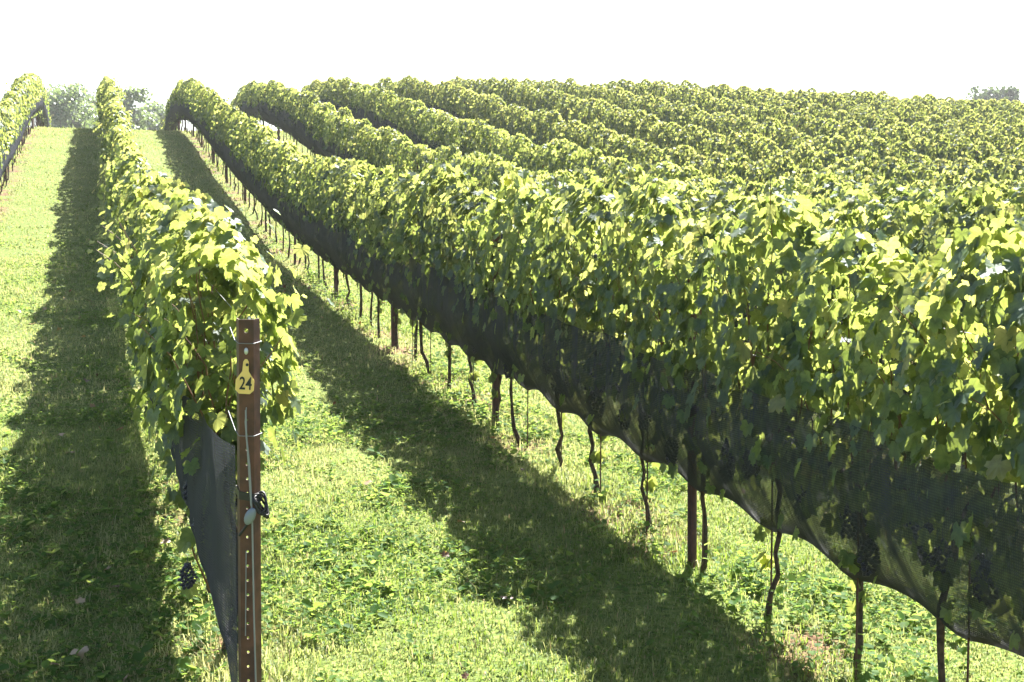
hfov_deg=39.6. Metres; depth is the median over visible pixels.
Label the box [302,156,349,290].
grapevine
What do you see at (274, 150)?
grapevine
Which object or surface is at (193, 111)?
grapevine
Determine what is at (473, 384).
training stake
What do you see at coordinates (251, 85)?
grapevine
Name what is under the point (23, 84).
grapevine
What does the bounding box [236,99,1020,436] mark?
bird netting
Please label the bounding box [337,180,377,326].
grapevine
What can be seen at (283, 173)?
grapevine
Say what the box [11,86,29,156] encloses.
grapevine
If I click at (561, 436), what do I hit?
training stake
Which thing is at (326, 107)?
grapevine
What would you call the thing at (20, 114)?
grapevine
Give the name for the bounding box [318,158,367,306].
grapevine
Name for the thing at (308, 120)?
grapevine
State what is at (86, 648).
fallen leaves
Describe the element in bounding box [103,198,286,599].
grapevine
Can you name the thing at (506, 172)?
grapevine
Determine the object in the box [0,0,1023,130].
sky
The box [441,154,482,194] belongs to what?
grapevine
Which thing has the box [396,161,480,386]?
grapevine
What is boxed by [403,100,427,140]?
grapevine
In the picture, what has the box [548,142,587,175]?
grapevine
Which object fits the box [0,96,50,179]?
bird netting
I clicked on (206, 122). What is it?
grapevine
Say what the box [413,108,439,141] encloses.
grapevine
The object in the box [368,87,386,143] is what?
grapevine
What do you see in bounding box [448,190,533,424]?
grapevine
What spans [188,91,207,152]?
grapevine
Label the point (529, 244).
grapevine
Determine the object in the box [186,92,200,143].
grapevine
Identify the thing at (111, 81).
grapevine
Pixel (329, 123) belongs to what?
grapevine
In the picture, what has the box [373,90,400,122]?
grapevine
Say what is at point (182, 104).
grapevine
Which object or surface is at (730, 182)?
grapevine
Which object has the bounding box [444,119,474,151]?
grapevine
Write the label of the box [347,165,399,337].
grapevine
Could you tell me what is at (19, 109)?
grapevine
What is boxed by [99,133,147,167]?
grapevine
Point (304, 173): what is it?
grapevine
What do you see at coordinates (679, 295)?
grapevine
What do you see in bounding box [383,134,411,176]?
grapevine
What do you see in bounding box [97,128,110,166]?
grapevine
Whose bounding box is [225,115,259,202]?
grapevine
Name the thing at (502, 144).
grapevine
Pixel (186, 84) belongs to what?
grapevine
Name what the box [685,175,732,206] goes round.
grapevine
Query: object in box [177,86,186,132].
grapevine
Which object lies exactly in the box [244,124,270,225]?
grapevine
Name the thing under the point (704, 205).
grapevine
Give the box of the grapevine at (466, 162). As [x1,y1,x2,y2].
[455,151,493,196]
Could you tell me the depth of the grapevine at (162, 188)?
10.49 m
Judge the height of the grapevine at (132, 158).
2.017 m
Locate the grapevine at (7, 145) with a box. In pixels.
[0,116,13,194]
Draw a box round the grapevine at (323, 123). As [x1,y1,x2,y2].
[317,111,344,143]
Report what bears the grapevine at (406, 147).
on the ground at (28, 224)
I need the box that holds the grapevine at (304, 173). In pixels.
[284,154,336,283]
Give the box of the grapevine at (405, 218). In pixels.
[382,167,463,373]
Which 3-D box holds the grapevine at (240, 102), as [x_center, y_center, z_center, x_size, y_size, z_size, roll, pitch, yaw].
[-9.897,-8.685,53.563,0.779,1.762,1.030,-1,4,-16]
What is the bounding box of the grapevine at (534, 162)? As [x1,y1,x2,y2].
[523,143,558,183]
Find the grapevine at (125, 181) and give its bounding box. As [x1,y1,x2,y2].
[100,168,153,269]
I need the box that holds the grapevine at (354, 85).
[345,81,361,108]
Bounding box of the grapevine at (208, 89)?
[196,86,215,156]
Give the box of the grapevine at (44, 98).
[37,83,46,126]
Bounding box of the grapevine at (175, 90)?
[173,79,184,129]
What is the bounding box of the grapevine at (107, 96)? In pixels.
[95,90,125,113]
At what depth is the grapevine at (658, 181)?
14.67 m
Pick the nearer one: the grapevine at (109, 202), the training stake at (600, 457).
the training stake at (600, 457)
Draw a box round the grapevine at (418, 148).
[405,144,434,173]
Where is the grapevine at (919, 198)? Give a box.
[898,187,949,262]
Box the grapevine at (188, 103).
[186,86,198,141]
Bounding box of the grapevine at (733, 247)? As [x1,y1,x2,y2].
[683,177,854,618]
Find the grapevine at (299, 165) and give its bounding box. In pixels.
[289,158,314,276]
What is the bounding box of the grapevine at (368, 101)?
[361,87,383,115]
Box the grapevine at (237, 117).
[227,110,248,199]
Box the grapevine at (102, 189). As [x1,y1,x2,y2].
[97,154,157,191]
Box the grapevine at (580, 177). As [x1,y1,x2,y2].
[552,167,606,230]
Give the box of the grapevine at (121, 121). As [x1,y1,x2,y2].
[103,117,131,135]
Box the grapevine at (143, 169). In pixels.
[118,166,147,198]
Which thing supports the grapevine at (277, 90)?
on the ground at (28, 224)
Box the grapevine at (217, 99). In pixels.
[202,95,228,170]
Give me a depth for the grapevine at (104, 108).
33.22 m
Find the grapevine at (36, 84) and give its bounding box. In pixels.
[27,73,43,133]
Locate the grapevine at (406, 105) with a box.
[394,98,418,135]
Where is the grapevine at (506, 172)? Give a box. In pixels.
[504,168,541,209]
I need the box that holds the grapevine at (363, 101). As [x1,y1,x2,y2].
[359,90,378,121]
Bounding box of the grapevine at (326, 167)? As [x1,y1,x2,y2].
[308,155,357,298]
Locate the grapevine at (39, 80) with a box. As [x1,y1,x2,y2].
[35,74,43,126]
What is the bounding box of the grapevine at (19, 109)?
[4,90,24,163]
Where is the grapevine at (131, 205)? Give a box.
[109,184,158,403]
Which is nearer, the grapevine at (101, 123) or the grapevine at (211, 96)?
the grapevine at (101, 123)
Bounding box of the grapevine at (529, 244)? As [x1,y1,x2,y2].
[502,174,607,467]
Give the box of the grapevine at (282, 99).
[276,87,298,140]
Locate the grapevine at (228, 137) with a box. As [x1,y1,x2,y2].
[225,115,244,194]
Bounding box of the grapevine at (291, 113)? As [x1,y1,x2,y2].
[289,101,302,152]
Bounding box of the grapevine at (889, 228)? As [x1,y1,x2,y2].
[847,201,961,393]
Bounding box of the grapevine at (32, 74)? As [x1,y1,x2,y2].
[30,72,41,113]
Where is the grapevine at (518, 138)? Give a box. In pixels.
[497,133,533,171]
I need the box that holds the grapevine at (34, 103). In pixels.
[26,87,40,138]
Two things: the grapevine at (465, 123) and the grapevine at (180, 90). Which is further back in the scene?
the grapevine at (180, 90)
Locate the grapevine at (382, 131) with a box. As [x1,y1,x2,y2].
[367,126,395,166]
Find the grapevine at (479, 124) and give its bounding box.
[459,119,498,159]
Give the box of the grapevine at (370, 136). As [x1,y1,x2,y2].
[360,128,383,165]
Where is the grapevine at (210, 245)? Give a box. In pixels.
[137,211,335,654]
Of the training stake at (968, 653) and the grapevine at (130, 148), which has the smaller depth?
the training stake at (968, 653)
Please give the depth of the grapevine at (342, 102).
45.99 m
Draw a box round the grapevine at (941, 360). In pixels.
[833,217,1023,681]
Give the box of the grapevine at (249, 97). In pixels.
[246,84,254,117]
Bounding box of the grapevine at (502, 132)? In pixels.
[483,128,516,159]
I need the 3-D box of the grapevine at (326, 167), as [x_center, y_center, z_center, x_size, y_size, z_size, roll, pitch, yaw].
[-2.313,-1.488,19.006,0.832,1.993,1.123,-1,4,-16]
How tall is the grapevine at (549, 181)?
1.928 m
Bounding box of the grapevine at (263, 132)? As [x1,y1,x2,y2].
[250,125,279,231]
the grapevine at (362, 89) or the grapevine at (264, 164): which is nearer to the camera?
the grapevine at (264, 164)
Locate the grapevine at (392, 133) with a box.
[378,128,400,175]
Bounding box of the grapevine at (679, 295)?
[620,213,789,571]
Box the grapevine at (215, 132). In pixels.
[209,106,230,174]
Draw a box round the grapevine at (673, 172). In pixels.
[657,165,707,204]
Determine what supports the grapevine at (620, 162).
on the ground at (28, 224)
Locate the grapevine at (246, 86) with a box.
[243,81,250,114]
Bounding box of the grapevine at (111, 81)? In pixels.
[100,79,118,97]
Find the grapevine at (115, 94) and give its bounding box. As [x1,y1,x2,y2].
[99,91,123,115]
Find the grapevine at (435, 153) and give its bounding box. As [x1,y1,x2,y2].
[420,145,454,172]
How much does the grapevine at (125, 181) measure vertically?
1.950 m
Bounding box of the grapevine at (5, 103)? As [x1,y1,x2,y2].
[0,100,21,180]
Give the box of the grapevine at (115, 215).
[104,175,141,251]
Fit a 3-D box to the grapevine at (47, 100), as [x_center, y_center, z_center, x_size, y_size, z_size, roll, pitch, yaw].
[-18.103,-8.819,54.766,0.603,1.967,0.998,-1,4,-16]
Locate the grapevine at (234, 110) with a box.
[219,105,239,190]
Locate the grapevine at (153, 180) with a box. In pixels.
[108,171,167,258]
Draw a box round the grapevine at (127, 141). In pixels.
[106,137,140,172]
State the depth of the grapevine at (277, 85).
44.09 m
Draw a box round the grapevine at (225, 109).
[209,105,231,185]
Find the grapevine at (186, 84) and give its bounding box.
[182,77,192,135]
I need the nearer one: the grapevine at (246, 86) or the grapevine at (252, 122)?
the grapevine at (252, 122)
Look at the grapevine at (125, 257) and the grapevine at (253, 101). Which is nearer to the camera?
the grapevine at (125, 257)
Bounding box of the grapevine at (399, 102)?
[390,96,409,128]
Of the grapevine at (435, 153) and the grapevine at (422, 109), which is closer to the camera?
the grapevine at (435, 153)
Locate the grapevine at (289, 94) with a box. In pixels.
[284,89,298,142]
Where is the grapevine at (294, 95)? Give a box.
[285,91,303,153]
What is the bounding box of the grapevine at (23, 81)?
[5,77,34,145]
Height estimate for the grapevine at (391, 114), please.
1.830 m
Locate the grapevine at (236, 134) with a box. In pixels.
[232,121,252,207]
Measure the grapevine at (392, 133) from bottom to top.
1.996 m
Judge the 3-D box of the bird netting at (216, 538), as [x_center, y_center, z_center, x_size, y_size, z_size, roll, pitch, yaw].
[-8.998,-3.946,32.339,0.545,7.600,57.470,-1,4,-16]
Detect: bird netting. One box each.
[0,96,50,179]
[98,112,246,681]
[163,100,1023,656]
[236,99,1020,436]
[312,99,1013,348]
[384,101,857,226]
[461,99,841,197]
[535,103,854,178]
[612,102,956,181]
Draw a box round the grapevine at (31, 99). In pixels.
[24,85,33,143]
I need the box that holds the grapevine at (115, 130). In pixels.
[107,126,136,156]
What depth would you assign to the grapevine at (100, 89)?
42.56 m
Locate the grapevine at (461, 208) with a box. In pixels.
[427,177,527,402]
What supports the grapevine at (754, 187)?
on the ground at (28, 224)
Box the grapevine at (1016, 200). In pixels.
[996,177,1023,281]
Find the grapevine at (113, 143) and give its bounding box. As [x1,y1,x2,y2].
[106,129,132,173]
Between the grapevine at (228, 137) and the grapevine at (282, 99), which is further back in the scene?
the grapevine at (282, 99)
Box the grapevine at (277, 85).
[268,82,285,140]
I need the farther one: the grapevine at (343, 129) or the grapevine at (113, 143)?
the grapevine at (343, 129)
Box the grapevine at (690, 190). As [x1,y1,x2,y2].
[632,180,723,278]
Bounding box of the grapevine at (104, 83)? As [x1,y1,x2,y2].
[98,80,123,97]
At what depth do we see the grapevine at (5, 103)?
31.79 m
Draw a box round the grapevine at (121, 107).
[104,103,132,124]
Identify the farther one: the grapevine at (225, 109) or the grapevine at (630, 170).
the grapevine at (225, 109)
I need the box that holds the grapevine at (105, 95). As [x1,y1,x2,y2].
[97,91,108,117]
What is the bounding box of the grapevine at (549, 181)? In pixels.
[530,169,571,237]
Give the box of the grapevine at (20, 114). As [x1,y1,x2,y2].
[7,97,24,170]
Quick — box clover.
[0,236,1022,681]
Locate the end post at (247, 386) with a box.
[228,318,269,681]
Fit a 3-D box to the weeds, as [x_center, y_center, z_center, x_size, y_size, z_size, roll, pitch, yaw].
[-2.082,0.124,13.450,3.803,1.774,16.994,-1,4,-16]
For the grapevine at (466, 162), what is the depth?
21.41 m
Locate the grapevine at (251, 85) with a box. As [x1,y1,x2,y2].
[245,80,257,116]
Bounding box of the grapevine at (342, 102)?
[339,87,352,113]
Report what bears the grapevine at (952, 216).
on the ground at (28, 224)
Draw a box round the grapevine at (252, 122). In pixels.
[227,116,264,213]
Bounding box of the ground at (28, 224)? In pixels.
[0,128,1023,681]
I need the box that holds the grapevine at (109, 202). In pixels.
[101,170,158,239]
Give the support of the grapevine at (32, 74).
on the ground at (28, 224)
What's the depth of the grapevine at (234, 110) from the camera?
32.48 m
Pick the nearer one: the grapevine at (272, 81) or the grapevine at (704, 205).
the grapevine at (704, 205)
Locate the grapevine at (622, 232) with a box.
[593,175,719,529]
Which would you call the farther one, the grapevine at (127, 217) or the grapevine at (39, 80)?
the grapevine at (39, 80)
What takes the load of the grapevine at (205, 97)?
on the ground at (28, 224)
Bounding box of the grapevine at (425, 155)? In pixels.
[411,150,446,173]
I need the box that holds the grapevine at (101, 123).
[94,109,135,138]
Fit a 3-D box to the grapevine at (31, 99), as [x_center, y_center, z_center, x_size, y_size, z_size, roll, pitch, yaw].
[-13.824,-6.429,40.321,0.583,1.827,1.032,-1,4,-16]
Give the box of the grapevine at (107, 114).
[92,105,136,142]
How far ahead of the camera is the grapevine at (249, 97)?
50.26 m
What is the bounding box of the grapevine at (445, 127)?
[436,117,459,146]
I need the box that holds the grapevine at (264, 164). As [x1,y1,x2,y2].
[259,145,288,243]
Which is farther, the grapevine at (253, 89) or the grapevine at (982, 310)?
the grapevine at (253, 89)
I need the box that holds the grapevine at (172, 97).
[170,85,180,129]
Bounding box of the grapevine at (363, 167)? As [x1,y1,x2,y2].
[325,160,381,317]
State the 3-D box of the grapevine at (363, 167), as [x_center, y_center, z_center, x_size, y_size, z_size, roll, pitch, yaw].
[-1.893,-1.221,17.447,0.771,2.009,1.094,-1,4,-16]
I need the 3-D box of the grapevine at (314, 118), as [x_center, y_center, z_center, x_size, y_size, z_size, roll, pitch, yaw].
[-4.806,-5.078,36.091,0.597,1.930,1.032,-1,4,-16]
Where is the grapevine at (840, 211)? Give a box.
[797,188,890,328]
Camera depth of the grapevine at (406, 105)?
37.80 m
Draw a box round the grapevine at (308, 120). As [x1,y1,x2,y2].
[305,105,325,154]
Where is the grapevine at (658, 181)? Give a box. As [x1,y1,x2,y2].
[619,176,687,339]
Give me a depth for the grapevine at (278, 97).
42.86 m
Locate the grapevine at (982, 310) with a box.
[975,216,1023,334]
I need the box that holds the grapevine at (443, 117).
[432,112,454,148]
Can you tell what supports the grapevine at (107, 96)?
on the ground at (28, 224)
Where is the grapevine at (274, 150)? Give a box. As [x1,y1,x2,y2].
[266,143,291,249]
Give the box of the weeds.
[83,259,972,681]
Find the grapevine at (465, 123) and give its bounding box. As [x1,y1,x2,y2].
[453,118,485,153]
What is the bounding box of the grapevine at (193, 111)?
[191,96,204,148]
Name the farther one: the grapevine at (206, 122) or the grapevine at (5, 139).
the grapevine at (206, 122)
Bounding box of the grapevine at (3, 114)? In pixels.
[0,103,15,131]
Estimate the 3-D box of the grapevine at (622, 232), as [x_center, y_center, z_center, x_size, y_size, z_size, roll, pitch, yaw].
[0.821,0.102,8.393,0.664,2.189,1.066,-1,4,-16]
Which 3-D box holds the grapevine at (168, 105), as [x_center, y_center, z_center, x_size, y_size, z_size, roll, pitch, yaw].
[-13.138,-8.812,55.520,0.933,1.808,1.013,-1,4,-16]
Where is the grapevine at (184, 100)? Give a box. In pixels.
[181,88,194,136]
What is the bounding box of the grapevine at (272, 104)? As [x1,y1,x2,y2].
[268,81,277,139]
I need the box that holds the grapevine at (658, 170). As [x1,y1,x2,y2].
[634,161,684,184]
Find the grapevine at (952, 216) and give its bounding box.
[899,186,1016,466]
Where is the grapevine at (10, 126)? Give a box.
[2,104,18,188]
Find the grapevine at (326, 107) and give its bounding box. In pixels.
[312,102,336,155]
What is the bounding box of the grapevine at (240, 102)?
[239,90,248,108]
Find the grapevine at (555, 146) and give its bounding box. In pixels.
[537,138,578,185]
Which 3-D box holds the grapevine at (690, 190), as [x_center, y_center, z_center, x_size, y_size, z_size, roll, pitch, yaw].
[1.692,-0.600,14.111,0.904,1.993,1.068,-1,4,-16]
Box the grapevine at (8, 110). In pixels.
[1,106,17,187]
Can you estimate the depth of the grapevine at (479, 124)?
30.97 m
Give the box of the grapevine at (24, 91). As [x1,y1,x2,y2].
[6,82,32,152]
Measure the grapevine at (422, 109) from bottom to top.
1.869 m
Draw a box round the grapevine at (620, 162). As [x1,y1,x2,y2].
[600,157,636,184]
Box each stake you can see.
[294,237,295,264]
[412,319,412,360]
[430,331,430,373]
[450,344,450,389]
[472,362,473,405]
[498,373,498,426]
[527,369,527,448]
[561,368,561,470]
[600,364,601,491]
[646,460,647,535]
[702,492,703,570]
[770,434,772,617]
[855,485,859,678]
[966,559,970,681]
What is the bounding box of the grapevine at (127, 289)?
[97,210,227,366]
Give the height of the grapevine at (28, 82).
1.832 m
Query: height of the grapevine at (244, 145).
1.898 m
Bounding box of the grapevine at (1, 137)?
[0,124,3,149]
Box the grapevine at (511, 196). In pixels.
[471,169,573,445]
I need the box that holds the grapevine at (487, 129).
[475,125,502,154]
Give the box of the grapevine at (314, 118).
[309,102,328,143]
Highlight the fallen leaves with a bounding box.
[16,274,874,680]
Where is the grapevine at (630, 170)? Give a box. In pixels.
[597,161,651,255]
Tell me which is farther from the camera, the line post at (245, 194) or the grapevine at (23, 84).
the grapevine at (23, 84)
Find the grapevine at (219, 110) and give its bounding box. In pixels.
[211,102,230,174]
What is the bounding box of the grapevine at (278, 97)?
[275,87,291,139]
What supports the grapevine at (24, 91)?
on the ground at (28, 224)
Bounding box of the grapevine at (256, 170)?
[248,139,281,236]
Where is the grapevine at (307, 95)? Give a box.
[299,91,317,155]
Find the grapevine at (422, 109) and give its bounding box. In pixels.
[410,106,433,147]
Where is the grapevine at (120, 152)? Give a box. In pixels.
[106,144,134,179]
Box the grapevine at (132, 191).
[122,184,147,217]
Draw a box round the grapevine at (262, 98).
[259,85,272,126]
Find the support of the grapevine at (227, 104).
on the ground at (28, 224)
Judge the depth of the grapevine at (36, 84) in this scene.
44.07 m
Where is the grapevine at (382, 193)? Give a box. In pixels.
[358,170,419,348]
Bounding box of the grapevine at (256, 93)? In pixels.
[253,82,268,125]
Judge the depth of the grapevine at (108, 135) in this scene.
27.18 m
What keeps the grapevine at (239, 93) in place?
on the ground at (28, 224)
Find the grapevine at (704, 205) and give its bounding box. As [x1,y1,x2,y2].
[676,186,764,338]
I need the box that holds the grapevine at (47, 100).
[43,90,49,126]
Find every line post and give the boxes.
[244,133,246,203]
[331,184,338,294]
[389,211,394,346]
[492,236,499,421]
[687,279,696,567]
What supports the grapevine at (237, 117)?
on the ground at (28, 224)
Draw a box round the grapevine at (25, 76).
[20,73,34,135]
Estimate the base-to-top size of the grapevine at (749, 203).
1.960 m
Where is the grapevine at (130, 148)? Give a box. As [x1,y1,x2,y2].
[111,145,154,192]
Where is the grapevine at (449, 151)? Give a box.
[436,143,467,173]
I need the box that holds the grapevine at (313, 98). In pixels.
[298,92,324,155]
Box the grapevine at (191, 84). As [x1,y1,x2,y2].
[185,79,200,138]
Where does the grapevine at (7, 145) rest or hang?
on the ground at (28, 224)
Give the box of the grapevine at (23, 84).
[15,79,28,149]
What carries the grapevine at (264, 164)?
on the ground at (28, 224)
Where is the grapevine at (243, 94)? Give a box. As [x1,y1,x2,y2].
[240,87,248,102]
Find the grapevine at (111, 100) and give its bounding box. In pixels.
[97,98,131,122]
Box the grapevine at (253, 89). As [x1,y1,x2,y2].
[248,82,261,122]
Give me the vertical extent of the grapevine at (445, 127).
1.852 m
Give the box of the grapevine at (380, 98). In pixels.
[374,90,394,124]
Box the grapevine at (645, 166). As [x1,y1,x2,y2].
[624,161,654,185]
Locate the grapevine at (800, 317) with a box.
[728,226,989,671]
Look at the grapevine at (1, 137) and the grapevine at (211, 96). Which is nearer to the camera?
the grapevine at (1, 137)
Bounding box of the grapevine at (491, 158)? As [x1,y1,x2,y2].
[468,153,508,201]
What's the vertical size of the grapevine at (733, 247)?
2.173 m
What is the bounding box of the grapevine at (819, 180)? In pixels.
[798,170,846,226]
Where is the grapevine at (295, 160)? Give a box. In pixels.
[283,153,310,268]
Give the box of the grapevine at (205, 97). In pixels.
[193,91,212,159]
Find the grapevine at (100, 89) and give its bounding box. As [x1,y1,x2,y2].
[96,88,125,100]
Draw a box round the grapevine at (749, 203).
[718,192,784,323]
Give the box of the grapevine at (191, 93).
[188,82,203,139]
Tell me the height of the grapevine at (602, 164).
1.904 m
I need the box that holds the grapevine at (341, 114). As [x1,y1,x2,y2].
[330,106,353,153]
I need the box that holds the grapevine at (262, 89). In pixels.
[259,84,270,131]
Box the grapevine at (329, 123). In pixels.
[322,113,345,149]
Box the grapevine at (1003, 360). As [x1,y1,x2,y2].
[936,291,1023,649]
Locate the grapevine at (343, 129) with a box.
[335,118,361,155]
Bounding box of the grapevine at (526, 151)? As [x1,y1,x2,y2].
[514,142,548,175]
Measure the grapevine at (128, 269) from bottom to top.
2.014 m
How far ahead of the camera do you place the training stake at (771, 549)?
6.80 m
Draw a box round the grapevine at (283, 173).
[276,153,305,263]
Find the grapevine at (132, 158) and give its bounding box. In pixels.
[92,151,171,218]
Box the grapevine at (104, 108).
[97,101,123,133]
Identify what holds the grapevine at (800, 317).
on the ground at (28, 224)
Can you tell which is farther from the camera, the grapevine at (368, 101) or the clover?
the grapevine at (368, 101)
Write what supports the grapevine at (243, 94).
on the ground at (28, 224)
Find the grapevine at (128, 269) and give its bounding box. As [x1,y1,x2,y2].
[87,187,233,515]
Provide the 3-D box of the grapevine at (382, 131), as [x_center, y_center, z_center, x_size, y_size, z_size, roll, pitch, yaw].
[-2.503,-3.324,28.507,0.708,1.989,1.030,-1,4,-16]
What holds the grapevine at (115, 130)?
on the ground at (28, 224)
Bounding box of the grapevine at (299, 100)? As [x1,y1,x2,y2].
[292,91,311,152]
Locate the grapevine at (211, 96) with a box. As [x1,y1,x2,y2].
[202,91,218,163]
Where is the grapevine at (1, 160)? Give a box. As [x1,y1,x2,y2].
[0,146,3,170]
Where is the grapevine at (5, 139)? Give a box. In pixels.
[0,122,14,184]
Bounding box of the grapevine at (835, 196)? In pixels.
[810,174,878,232]
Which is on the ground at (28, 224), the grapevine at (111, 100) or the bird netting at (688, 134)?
the grapevine at (111, 100)
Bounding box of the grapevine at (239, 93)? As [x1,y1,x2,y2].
[236,85,245,107]
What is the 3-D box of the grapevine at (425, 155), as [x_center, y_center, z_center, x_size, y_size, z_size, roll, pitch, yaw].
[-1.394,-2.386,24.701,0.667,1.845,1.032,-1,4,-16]
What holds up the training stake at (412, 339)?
on the ground at (28, 224)
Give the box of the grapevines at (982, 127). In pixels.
[294,75,1023,226]
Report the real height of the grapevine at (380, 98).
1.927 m
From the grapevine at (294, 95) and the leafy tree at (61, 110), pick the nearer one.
the grapevine at (294, 95)
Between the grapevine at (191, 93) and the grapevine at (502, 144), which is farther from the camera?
the grapevine at (191, 93)
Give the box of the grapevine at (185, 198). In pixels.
[125,193,281,556]
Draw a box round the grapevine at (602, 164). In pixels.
[591,155,616,178]
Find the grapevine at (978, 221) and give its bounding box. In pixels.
[927,180,1023,253]
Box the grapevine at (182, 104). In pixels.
[180,78,199,133]
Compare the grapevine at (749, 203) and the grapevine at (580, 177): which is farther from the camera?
the grapevine at (580, 177)
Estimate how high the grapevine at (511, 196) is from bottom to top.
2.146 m
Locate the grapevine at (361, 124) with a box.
[350,118,371,155]
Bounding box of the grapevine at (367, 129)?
[348,126,382,180]
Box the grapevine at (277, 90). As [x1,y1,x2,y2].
[273,87,286,143]
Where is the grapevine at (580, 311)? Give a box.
[532,175,668,493]
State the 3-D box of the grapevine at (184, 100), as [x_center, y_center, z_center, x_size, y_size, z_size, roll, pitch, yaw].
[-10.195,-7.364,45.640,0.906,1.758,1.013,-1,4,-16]
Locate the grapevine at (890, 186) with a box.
[854,176,933,252]
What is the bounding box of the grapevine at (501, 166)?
[482,160,535,196]
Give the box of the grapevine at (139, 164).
[101,162,149,204]
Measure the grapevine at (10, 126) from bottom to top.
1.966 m
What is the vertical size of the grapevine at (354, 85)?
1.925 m
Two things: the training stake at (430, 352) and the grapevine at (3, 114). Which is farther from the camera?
the grapevine at (3, 114)
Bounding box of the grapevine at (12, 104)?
[0,98,20,179]
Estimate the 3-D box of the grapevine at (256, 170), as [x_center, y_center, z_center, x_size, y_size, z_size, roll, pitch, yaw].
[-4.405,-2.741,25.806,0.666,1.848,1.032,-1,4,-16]
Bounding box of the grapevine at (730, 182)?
[706,174,748,211]
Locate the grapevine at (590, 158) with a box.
[571,146,613,176]
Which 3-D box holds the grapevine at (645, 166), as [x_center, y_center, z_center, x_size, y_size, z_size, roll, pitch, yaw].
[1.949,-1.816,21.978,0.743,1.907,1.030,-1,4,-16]
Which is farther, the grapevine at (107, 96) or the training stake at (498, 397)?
the grapevine at (107, 96)
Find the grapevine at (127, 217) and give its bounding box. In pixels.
[112,199,148,254]
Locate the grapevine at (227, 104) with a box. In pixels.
[212,103,237,182]
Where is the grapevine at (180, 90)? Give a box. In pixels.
[179,80,187,132]
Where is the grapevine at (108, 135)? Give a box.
[100,124,133,164]
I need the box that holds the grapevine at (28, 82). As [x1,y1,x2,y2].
[23,80,33,140]
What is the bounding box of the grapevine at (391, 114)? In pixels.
[387,99,405,121]
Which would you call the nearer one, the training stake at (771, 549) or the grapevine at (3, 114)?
the training stake at (771, 549)
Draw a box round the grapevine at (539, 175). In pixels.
[517,170,558,221]
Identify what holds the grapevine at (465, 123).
on the ground at (28, 224)
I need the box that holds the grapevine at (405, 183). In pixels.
[373,170,441,360]
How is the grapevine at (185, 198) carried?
on the ground at (28, 224)
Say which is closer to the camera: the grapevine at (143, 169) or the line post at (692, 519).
the line post at (692, 519)
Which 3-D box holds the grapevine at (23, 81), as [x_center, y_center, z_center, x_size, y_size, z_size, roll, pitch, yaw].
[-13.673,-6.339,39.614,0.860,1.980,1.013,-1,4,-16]
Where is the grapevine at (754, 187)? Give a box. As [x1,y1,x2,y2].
[725,181,772,218]
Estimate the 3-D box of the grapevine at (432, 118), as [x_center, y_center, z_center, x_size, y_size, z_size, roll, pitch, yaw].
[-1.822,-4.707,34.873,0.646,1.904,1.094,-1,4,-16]
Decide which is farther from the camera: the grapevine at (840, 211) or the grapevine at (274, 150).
the grapevine at (274, 150)
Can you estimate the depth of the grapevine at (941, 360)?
5.17 m
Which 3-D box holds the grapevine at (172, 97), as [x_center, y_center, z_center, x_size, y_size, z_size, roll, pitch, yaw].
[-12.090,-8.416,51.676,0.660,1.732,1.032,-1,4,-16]
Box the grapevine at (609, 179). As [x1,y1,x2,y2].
[570,175,624,253]
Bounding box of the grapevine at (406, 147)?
[389,141,424,180]
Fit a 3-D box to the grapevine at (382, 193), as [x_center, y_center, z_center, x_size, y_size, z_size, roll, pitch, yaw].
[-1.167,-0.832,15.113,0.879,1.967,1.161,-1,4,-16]
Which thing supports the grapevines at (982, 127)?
on the ground at (28, 224)
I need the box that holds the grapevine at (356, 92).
[351,85,366,118]
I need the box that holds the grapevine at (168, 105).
[165,95,175,129]
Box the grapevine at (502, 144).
[492,135,526,174]
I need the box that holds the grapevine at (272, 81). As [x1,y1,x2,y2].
[261,79,275,137]
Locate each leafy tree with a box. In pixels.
[46,81,97,128]
[70,91,136,126]
[89,85,160,129]
[137,100,180,130]
[965,84,1021,101]
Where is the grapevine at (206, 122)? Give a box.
[201,99,227,166]
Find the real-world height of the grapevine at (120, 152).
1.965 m
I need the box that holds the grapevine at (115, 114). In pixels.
[98,110,129,139]
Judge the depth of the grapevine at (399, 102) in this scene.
38.46 m
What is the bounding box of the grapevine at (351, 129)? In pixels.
[343,119,369,156]
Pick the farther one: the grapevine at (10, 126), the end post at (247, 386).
the grapevine at (10, 126)
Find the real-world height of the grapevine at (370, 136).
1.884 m
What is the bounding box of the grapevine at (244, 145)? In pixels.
[241,127,268,219]
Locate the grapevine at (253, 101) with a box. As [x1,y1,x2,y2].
[252,84,260,122]
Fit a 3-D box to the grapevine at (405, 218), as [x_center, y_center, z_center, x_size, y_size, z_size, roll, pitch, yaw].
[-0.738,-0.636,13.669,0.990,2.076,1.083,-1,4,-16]
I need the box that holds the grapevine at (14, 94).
[1,91,24,147]
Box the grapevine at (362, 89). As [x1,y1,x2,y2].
[355,84,372,112]
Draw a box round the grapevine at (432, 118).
[422,109,443,149]
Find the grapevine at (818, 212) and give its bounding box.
[741,191,853,324]
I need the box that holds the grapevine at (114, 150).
[106,137,123,185]
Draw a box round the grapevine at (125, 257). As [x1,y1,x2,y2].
[89,191,201,349]
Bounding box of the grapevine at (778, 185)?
[758,176,808,196]
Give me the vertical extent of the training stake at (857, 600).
1.050 m
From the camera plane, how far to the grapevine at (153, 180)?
12.72 m
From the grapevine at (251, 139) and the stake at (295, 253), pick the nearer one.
the stake at (295, 253)
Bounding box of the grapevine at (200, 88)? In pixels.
[191,84,205,146]
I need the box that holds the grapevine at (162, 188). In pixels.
[95,177,188,327]
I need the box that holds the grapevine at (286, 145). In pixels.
[267,140,304,258]

